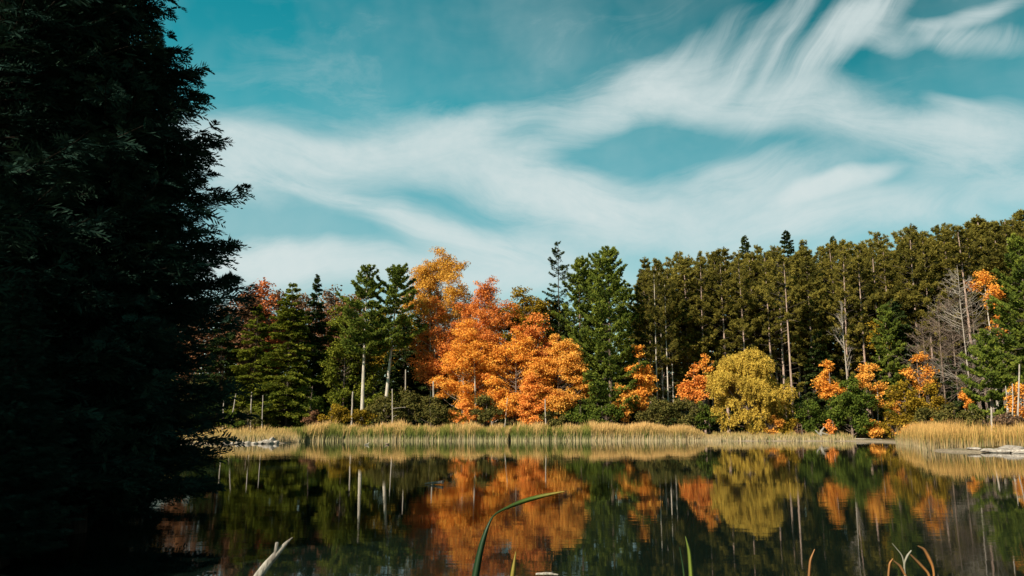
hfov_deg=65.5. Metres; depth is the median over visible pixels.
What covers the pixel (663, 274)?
red pine
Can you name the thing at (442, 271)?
poplar tree
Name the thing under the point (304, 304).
hardwood tree
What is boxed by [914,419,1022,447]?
dry grass
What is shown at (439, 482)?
floating branch
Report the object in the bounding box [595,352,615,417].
young conifer
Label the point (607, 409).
shrub
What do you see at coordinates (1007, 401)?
maple tree
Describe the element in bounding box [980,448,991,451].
shore rock
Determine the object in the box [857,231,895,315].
red pine
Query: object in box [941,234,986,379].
red pine
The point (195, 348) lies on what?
hemlock tree
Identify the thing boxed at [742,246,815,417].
red pine
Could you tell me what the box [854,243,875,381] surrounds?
red pine
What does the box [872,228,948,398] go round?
red pine
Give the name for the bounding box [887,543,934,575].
cattail plant
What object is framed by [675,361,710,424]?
maple tree
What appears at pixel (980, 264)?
red pine
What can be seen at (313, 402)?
shrub
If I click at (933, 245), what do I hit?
red pine
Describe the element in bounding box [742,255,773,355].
red pine
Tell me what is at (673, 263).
red pine
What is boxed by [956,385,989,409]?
understory shrub
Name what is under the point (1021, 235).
red pine
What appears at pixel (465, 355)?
maple tree
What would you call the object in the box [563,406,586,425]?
understory shrub
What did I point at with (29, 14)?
hemlock tree
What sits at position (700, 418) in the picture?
shrub
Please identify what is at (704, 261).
red pine
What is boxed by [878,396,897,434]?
shrub
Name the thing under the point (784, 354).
red pine
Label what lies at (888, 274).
red pine
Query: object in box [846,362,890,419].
maple tree
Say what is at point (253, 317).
hardwood tree
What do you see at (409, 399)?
shrub
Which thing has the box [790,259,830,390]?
red pine
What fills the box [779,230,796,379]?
spruce tree
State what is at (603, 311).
white pine
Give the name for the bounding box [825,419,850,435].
shrub
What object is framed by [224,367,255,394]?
young conifer
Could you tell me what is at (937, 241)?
red pine
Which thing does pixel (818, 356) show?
dark conifer
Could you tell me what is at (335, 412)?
shrub
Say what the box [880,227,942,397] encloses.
red pine
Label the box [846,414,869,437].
shrub
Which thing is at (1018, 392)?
dead pole
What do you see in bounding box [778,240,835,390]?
red pine
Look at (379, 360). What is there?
hardwood tree
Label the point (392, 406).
dead pole
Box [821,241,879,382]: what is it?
red pine
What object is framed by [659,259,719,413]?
red pine
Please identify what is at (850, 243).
red pine
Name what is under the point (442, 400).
dark conifer
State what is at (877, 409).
dead pole
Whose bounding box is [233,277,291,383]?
hardwood tree
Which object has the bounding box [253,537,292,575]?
driftwood branch
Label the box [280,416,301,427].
understory shrub
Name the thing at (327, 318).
hardwood tree
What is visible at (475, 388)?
dead pole
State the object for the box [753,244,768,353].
red pine
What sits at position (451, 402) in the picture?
understory shrub
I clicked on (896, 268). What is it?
red pine
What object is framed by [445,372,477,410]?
young conifer
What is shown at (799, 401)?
understory shrub
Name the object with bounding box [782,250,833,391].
red pine
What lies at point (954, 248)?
red pine
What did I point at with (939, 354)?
bare tree
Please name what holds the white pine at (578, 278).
on the terrain at (6, 562)
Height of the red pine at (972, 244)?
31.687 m
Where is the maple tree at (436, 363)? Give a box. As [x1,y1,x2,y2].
[406,295,457,396]
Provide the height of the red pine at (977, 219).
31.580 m
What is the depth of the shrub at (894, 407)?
95.41 m
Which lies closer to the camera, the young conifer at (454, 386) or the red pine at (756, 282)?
the red pine at (756, 282)
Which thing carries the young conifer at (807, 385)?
on the terrain at (6, 562)
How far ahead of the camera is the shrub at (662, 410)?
94.47 m
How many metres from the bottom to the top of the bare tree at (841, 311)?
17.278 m
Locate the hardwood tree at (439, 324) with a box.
[415,294,452,337]
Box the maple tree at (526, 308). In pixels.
[496,285,558,422]
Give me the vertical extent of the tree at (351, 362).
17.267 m
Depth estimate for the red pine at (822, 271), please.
125.37 m
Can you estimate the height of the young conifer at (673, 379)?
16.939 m
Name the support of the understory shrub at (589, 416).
on the terrain at (6, 562)
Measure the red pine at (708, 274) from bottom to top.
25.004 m
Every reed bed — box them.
[183,424,301,442]
[275,418,648,440]
[635,421,721,440]
[895,417,980,450]
[951,417,1023,447]
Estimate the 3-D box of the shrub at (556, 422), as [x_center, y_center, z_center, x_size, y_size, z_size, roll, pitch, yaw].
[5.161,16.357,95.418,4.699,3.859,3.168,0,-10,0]
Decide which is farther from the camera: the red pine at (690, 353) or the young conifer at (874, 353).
the young conifer at (874, 353)
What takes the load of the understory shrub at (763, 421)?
on the terrain at (6, 562)
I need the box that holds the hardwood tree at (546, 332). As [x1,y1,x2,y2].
[512,301,572,349]
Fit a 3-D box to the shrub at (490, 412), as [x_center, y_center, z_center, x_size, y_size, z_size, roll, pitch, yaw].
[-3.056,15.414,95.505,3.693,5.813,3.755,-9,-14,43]
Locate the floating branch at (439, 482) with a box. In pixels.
[425,480,443,484]
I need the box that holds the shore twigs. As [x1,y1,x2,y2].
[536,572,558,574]
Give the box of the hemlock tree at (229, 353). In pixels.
[190,312,248,430]
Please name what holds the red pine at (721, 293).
on the terrain at (6, 562)
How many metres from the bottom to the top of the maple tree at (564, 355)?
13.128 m
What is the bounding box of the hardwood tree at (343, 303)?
[328,294,373,381]
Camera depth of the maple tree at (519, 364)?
98.50 m
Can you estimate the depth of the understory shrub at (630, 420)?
106.02 m
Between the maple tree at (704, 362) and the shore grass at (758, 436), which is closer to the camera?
the shore grass at (758, 436)
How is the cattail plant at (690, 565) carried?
on the terrain at (6, 562)
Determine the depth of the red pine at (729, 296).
124.69 m
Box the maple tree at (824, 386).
[810,359,848,399]
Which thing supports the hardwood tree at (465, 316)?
on the terrain at (6, 562)
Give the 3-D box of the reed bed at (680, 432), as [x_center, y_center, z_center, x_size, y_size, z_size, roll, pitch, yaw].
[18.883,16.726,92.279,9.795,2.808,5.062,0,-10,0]
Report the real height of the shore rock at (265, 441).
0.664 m
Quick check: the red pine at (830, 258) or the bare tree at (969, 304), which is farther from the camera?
the red pine at (830, 258)
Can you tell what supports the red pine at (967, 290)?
on the terrain at (6, 562)
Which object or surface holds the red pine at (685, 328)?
on the terrain at (6, 562)
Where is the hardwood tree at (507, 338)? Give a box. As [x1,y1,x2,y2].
[475,302,513,355]
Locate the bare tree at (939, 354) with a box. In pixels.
[899,301,991,401]
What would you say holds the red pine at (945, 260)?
on the terrain at (6, 562)
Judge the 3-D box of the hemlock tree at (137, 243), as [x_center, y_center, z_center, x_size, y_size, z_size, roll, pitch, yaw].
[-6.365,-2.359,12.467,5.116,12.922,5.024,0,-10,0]
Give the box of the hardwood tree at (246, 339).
[186,302,255,387]
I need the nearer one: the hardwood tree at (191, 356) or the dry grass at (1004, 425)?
the dry grass at (1004, 425)
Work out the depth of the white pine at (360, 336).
98.55 m
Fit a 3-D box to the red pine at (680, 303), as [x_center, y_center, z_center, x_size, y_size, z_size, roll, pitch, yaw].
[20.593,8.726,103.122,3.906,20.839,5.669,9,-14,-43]
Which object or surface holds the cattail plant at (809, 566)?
on the terrain at (6, 562)
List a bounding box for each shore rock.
[262,439,273,443]
[966,447,981,449]
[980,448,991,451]
[988,448,1009,452]
[999,445,1023,448]
[1008,449,1023,452]
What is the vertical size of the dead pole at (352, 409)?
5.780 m
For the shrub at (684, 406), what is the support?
on the terrain at (6, 562)
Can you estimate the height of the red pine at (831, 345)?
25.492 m
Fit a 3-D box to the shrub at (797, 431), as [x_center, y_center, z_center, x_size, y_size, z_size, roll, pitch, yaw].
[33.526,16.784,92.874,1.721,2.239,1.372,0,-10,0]
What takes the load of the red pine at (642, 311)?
on the terrain at (6, 562)
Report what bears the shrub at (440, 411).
on the terrain at (6, 562)
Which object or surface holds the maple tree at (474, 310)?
on the terrain at (6, 562)
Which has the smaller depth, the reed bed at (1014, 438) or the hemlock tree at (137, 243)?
the hemlock tree at (137, 243)
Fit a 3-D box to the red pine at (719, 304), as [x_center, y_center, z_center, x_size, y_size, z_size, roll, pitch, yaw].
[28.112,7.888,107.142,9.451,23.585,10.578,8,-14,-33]
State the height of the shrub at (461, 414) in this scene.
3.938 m
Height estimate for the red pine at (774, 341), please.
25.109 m
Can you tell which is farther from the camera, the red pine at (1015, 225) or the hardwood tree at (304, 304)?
the hardwood tree at (304, 304)
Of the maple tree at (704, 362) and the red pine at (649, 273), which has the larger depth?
the red pine at (649, 273)
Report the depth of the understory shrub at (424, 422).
100.49 m
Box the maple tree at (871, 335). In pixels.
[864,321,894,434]
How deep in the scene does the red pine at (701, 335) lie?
118.89 m
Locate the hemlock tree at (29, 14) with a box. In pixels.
[0,0,185,508]
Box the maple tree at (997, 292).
[965,269,1006,410]
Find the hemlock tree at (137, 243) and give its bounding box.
[0,0,264,533]
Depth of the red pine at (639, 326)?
105.29 m
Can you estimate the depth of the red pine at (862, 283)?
117.52 m
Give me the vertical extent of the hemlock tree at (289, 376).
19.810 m
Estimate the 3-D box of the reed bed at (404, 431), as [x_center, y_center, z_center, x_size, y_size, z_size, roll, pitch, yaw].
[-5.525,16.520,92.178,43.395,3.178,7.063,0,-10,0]
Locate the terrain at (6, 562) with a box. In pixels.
[0,368,1023,575]
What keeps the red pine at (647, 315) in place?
on the terrain at (6, 562)
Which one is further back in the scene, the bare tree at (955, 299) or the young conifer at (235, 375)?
the young conifer at (235, 375)
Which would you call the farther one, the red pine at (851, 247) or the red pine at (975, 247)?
the red pine at (851, 247)
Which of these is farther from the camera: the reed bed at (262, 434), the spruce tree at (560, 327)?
the spruce tree at (560, 327)
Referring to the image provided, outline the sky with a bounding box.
[134,0,1023,388]
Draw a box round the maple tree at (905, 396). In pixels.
[883,379,929,430]
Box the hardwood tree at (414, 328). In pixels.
[378,311,432,380]
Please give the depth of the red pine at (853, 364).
111.35 m
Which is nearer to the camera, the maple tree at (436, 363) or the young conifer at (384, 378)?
the maple tree at (436, 363)
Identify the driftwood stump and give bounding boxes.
[815,427,828,439]
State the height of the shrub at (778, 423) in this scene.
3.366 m
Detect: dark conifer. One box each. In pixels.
[335,355,379,426]
[380,322,424,426]
[399,300,441,423]
[417,374,448,424]
[801,332,838,432]
[874,298,927,430]
[926,358,965,423]
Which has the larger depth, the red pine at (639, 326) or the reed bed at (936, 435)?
the red pine at (639, 326)
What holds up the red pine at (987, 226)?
on the terrain at (6, 562)
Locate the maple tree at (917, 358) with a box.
[898,351,939,397]
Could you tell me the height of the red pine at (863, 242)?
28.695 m
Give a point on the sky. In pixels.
(493, 134)
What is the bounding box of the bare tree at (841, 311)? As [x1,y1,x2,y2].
[826,301,852,434]
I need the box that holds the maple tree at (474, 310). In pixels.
[445,275,521,424]
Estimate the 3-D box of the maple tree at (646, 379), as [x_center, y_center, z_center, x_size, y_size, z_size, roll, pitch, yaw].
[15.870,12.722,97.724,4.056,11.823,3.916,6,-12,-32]
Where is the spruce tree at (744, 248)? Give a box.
[739,235,750,262]
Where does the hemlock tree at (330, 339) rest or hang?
on the terrain at (6, 562)
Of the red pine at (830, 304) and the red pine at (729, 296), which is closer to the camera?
the red pine at (830, 304)
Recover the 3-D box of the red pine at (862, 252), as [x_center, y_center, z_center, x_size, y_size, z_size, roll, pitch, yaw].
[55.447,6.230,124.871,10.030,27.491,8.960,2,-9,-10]
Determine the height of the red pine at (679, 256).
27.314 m
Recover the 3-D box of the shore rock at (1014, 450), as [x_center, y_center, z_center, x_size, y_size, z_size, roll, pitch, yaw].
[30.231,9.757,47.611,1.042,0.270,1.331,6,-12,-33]
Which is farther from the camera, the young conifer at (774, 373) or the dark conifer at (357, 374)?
the young conifer at (774, 373)
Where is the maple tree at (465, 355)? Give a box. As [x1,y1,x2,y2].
[429,319,506,409]
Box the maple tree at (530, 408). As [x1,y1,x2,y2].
[515,370,571,425]
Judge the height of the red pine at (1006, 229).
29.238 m
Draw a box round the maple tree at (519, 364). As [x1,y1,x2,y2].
[474,329,563,426]
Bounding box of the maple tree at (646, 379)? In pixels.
[624,344,660,422]
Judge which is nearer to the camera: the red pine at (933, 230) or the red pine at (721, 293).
the red pine at (721, 293)
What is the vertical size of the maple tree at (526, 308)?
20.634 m
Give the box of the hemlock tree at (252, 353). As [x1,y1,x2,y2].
[222,304,284,430]
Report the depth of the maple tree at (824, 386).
97.10 m
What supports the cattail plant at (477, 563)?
on the terrain at (6, 562)
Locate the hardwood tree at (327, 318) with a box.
[290,303,344,375]
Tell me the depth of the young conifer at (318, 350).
138.15 m
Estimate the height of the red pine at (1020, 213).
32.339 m
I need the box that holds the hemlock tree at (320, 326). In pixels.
[295,274,332,425]
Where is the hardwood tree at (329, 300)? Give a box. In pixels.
[306,284,343,380]
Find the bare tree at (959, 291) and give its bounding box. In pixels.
[910,268,1021,412]
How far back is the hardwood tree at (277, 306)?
142.98 m
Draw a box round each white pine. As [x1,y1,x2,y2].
[335,264,402,426]
[362,263,427,424]
[541,299,575,394]
[549,255,612,422]
[568,246,648,424]
[574,252,616,420]
[866,304,919,434]
[956,328,1023,426]
[975,232,1023,384]
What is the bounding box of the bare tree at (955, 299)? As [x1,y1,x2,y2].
[922,287,986,412]
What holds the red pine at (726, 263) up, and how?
on the terrain at (6, 562)
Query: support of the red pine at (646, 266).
on the terrain at (6, 562)
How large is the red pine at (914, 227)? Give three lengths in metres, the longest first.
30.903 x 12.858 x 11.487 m
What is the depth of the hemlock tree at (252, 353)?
101.09 m
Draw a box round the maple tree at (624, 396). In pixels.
[606,383,642,424]
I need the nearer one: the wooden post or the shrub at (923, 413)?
the wooden post
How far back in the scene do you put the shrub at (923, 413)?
80.78 m
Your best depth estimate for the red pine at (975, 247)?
111.11 m
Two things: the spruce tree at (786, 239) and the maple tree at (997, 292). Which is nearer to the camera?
the maple tree at (997, 292)
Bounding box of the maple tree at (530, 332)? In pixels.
[508,312,563,389]
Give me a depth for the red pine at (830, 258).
119.46 m
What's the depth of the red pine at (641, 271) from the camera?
118.73 m
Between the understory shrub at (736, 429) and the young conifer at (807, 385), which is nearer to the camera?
the understory shrub at (736, 429)
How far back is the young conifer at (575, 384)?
135.28 m
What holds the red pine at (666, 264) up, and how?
on the terrain at (6, 562)
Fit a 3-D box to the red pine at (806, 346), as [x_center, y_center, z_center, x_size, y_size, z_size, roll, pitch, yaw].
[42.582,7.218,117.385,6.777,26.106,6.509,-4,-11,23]
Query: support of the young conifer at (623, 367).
on the terrain at (6, 562)
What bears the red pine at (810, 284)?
on the terrain at (6, 562)
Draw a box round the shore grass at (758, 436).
[712,430,855,440]
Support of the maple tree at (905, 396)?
on the terrain at (6, 562)
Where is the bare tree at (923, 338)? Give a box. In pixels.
[892,320,953,407]
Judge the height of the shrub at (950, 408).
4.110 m
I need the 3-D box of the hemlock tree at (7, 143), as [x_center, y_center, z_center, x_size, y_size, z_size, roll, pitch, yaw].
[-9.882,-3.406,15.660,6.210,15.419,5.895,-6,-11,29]
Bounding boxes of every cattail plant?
[472,491,563,575]
[679,536,692,575]
[808,549,814,575]
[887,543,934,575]
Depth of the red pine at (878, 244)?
118.39 m
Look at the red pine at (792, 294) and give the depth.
98.42 m
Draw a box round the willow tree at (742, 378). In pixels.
[704,346,797,434]
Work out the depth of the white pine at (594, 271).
110.12 m
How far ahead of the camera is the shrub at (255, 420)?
90.38 m
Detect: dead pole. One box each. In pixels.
[351,392,353,424]
[392,389,403,423]
[474,359,476,422]
[877,388,878,421]
[1012,383,1013,425]
[1017,364,1019,426]
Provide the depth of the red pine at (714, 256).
111.72 m
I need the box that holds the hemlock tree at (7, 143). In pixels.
[0,0,161,343]
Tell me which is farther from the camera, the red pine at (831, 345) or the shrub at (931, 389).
the red pine at (831, 345)
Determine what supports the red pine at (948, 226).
on the terrain at (6, 562)
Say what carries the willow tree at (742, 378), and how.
on the terrain at (6, 562)
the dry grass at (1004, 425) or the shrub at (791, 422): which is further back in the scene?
the shrub at (791, 422)
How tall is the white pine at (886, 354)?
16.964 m
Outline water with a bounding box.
[0,441,1023,575]
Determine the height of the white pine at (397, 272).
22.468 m
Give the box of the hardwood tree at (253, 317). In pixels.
[217,292,279,407]
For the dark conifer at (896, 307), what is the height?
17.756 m
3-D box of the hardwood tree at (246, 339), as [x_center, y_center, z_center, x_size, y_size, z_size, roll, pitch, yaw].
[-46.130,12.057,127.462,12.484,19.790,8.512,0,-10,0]
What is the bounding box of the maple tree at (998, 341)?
[986,314,1008,411]
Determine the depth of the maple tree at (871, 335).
102.32 m
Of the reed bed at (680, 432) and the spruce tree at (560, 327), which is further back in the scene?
the spruce tree at (560, 327)
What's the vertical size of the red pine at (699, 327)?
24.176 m
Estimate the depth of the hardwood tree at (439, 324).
147.06 m
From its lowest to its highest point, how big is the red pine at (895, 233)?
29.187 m
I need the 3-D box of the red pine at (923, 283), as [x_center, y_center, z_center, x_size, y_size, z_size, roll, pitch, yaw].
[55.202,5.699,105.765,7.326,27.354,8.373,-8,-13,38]
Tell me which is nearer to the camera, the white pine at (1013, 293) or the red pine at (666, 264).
the white pine at (1013, 293)
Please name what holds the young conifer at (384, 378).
on the terrain at (6, 562)
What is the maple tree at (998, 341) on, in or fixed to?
on the terrain at (6, 562)
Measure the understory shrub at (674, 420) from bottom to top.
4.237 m
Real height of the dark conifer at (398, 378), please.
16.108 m
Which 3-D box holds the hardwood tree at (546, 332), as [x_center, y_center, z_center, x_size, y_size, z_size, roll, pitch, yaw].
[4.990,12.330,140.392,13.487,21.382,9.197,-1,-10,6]
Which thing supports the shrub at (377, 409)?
on the terrain at (6, 562)
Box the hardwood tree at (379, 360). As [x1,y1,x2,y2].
[360,300,392,392]
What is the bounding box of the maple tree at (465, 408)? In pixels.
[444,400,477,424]
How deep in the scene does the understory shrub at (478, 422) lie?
103.85 m
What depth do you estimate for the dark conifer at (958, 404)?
99.17 m
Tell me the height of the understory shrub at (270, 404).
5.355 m
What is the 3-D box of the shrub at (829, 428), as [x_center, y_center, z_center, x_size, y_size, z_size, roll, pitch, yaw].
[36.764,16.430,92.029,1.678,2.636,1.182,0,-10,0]
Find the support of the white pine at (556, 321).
on the terrain at (6, 562)
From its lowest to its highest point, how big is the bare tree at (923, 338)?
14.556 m
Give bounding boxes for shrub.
[220,410,246,430]
[224,403,268,429]
[236,408,263,429]
[263,394,282,424]
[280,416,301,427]
[289,383,325,426]
[300,410,324,425]
[318,403,351,425]
[324,400,356,426]
[342,409,376,426]
[362,394,407,425]
[379,386,431,425]
[412,395,459,425]
[418,399,447,428]
[446,393,482,419]
[448,409,472,425]
[469,392,503,426]
[471,405,495,427]
[494,411,520,425]
[538,409,574,427]
[562,404,601,424]
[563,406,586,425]
[582,401,625,426]
[584,402,605,421]
[608,409,649,425]
[634,396,682,425]
[665,410,689,427]
[671,395,706,425]
[687,401,722,431]
[713,397,743,432]
[743,412,788,432]
[762,413,785,434]
[767,410,798,434]
[783,383,804,421]
[791,396,821,420]
[791,399,826,433]
[793,423,805,434]
[823,419,836,434]
[824,374,880,436]
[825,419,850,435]
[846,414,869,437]
[847,408,889,434]
[864,419,894,438]
[877,409,904,437]
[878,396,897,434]
[887,397,901,435]
[912,406,944,424]
[916,382,947,422]
[930,402,983,427]
[944,392,976,413]
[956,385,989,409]
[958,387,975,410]
[964,414,989,431]
[983,411,1023,428]
[985,399,1023,426]
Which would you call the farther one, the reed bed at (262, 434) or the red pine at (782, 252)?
the red pine at (782, 252)
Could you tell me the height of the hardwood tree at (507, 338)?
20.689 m
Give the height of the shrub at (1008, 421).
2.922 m
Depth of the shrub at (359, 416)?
94.95 m
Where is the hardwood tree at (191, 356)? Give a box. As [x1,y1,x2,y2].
[171,299,209,383]
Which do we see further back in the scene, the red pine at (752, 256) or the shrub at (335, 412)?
the red pine at (752, 256)
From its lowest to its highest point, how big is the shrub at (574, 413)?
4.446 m
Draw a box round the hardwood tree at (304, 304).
[277,292,316,367]
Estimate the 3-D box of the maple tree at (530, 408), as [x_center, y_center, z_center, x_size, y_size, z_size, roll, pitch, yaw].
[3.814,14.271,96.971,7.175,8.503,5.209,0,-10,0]
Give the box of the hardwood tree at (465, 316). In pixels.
[446,300,478,376]
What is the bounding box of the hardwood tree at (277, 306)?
[251,289,306,377]
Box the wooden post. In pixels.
[990,407,995,431]
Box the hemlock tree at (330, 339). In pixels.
[318,323,350,421]
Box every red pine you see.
[611,272,679,422]
[627,257,652,394]
[627,269,659,410]
[630,257,696,403]
[631,260,684,423]
[631,271,658,365]
[633,268,684,408]
[635,267,674,400]
[642,271,678,425]
[644,275,682,425]
[645,260,683,402]
[651,278,692,422]
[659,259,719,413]
[663,260,703,426]
[665,254,688,382]
[665,269,713,367]
[667,251,693,412]
[679,251,732,433]
[681,255,694,279]
[681,266,707,425]
[686,262,721,431]
[687,252,748,429]
[694,259,726,409]
[695,249,746,427]
[699,247,751,322]
[700,262,762,433]
[701,252,718,405]
[712,250,747,424]
[713,256,775,349]
[724,257,746,421]
[725,258,783,410]
[730,251,780,359]
[733,252,776,418]
[735,249,798,409]
[741,248,800,381]
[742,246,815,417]
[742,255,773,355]
[751,251,828,431]
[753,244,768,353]
[766,245,805,382]
[767,267,789,417]
[775,254,818,417]
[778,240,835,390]
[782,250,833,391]
[784,253,822,398]
[785,248,837,433]
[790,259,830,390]
[809,246,857,378]
[814,239,878,430]
[817,239,867,379]
[819,250,875,413]
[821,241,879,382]
[821,250,872,418]
[823,256,873,409]
[827,254,900,431]
[834,244,881,371]
[845,241,857,253]
[846,248,934,430]
[850,241,915,381]
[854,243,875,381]
[855,242,877,414]
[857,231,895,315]
[857,239,912,346]
[860,239,890,321]
[868,229,934,412]
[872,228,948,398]
[874,237,962,415]
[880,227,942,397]
[888,240,964,363]
[901,236,949,367]
[903,223,917,236]
[904,241,967,385]
[905,230,963,399]
[915,227,980,382]
[920,237,986,386]
[926,222,956,411]
[932,221,1023,424]
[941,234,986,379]
[944,223,966,351]
[947,225,997,417]
[959,214,999,402]
[970,217,989,409]
[970,221,1023,390]
[970,229,1011,387]
[978,219,1023,405]
[978,220,1009,387]
[993,215,1023,311]
[999,231,1023,341]
[1007,209,1023,232]
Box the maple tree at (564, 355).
[518,333,591,425]
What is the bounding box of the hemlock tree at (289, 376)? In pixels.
[247,282,322,428]
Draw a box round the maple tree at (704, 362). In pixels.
[696,352,713,434]
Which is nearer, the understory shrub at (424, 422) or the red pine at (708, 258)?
the understory shrub at (424, 422)
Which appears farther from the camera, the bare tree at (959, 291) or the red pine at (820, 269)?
the red pine at (820, 269)
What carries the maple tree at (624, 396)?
on the terrain at (6, 562)
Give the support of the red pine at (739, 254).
on the terrain at (6, 562)
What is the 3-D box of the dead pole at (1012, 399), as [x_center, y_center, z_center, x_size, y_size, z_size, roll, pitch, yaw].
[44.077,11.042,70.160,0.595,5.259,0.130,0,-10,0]
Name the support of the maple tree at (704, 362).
on the terrain at (6, 562)
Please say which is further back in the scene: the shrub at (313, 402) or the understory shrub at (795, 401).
the understory shrub at (795, 401)
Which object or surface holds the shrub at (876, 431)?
on the terrain at (6, 562)
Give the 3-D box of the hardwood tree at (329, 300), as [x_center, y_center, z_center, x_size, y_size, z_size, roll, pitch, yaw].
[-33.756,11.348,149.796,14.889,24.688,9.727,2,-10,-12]
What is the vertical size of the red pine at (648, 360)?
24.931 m
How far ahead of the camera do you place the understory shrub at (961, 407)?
103.27 m
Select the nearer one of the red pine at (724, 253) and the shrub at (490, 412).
the shrub at (490, 412)
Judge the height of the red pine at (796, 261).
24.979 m
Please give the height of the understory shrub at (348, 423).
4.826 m
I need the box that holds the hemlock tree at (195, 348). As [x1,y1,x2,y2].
[137,28,227,458]
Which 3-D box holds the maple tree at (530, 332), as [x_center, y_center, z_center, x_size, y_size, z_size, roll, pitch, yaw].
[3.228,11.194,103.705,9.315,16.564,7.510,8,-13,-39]
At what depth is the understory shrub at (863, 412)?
102.17 m
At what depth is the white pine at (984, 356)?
83.00 m
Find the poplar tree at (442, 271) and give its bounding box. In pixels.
[399,246,476,396]
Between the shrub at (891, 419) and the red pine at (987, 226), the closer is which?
the shrub at (891, 419)
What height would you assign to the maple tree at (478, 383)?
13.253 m
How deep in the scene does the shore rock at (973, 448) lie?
49.21 m
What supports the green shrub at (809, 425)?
on the terrain at (6, 562)
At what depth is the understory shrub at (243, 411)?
101.70 m
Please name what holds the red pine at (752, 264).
on the terrain at (6, 562)
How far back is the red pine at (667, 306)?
101.67 m
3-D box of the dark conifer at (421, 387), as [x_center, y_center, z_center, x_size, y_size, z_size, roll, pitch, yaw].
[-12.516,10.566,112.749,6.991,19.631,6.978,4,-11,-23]
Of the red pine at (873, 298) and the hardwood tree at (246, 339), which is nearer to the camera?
the red pine at (873, 298)
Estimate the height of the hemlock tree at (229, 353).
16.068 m
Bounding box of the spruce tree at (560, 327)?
[540,242,578,425]
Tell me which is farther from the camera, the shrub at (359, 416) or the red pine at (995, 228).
the red pine at (995, 228)
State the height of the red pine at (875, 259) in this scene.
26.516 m
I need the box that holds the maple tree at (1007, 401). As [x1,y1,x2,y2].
[1003,382,1023,426]
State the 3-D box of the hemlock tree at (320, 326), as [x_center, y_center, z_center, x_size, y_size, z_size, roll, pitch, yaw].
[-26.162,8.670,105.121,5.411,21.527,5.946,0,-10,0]
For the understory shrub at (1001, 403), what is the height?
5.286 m
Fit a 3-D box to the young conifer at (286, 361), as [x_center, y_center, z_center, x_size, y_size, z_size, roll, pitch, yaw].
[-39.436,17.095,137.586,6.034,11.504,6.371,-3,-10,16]
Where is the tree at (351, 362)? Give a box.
[316,303,369,423]
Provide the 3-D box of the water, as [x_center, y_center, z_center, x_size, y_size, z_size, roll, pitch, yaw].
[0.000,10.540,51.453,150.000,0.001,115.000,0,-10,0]
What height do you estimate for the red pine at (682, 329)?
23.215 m
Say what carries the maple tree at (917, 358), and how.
on the terrain at (6, 562)
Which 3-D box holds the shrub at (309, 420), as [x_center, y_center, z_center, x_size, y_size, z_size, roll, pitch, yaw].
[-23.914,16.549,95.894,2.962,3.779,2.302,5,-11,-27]
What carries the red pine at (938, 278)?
on the terrain at (6, 562)
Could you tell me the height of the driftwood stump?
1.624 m
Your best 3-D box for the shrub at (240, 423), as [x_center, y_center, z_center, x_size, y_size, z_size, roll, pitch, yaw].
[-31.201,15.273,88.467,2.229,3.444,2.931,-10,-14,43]
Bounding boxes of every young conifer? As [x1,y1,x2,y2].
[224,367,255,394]
[269,358,293,407]
[305,342,326,389]
[374,350,400,398]
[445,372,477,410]
[550,330,588,415]
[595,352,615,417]
[612,330,658,417]
[657,353,695,400]
[768,350,798,399]
[792,367,819,399]
[868,350,878,382]
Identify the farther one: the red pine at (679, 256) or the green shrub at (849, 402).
the red pine at (679, 256)
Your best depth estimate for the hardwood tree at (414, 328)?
138.09 m
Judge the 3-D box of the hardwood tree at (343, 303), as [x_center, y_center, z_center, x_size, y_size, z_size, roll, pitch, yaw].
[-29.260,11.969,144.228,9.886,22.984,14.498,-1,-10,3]
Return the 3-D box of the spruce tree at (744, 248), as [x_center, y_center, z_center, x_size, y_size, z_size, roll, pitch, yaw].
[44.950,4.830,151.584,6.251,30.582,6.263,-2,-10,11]
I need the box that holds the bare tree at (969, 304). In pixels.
[936,294,1012,423]
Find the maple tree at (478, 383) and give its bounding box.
[458,335,520,424]
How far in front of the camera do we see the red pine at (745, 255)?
118.15 m
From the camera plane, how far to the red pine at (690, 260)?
145.22 m
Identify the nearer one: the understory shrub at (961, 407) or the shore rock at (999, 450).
the shore rock at (999, 450)
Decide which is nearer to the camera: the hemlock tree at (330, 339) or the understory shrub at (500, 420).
the hemlock tree at (330, 339)
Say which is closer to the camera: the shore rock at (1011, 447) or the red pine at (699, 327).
the shore rock at (1011, 447)
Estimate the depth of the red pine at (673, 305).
102.35 m

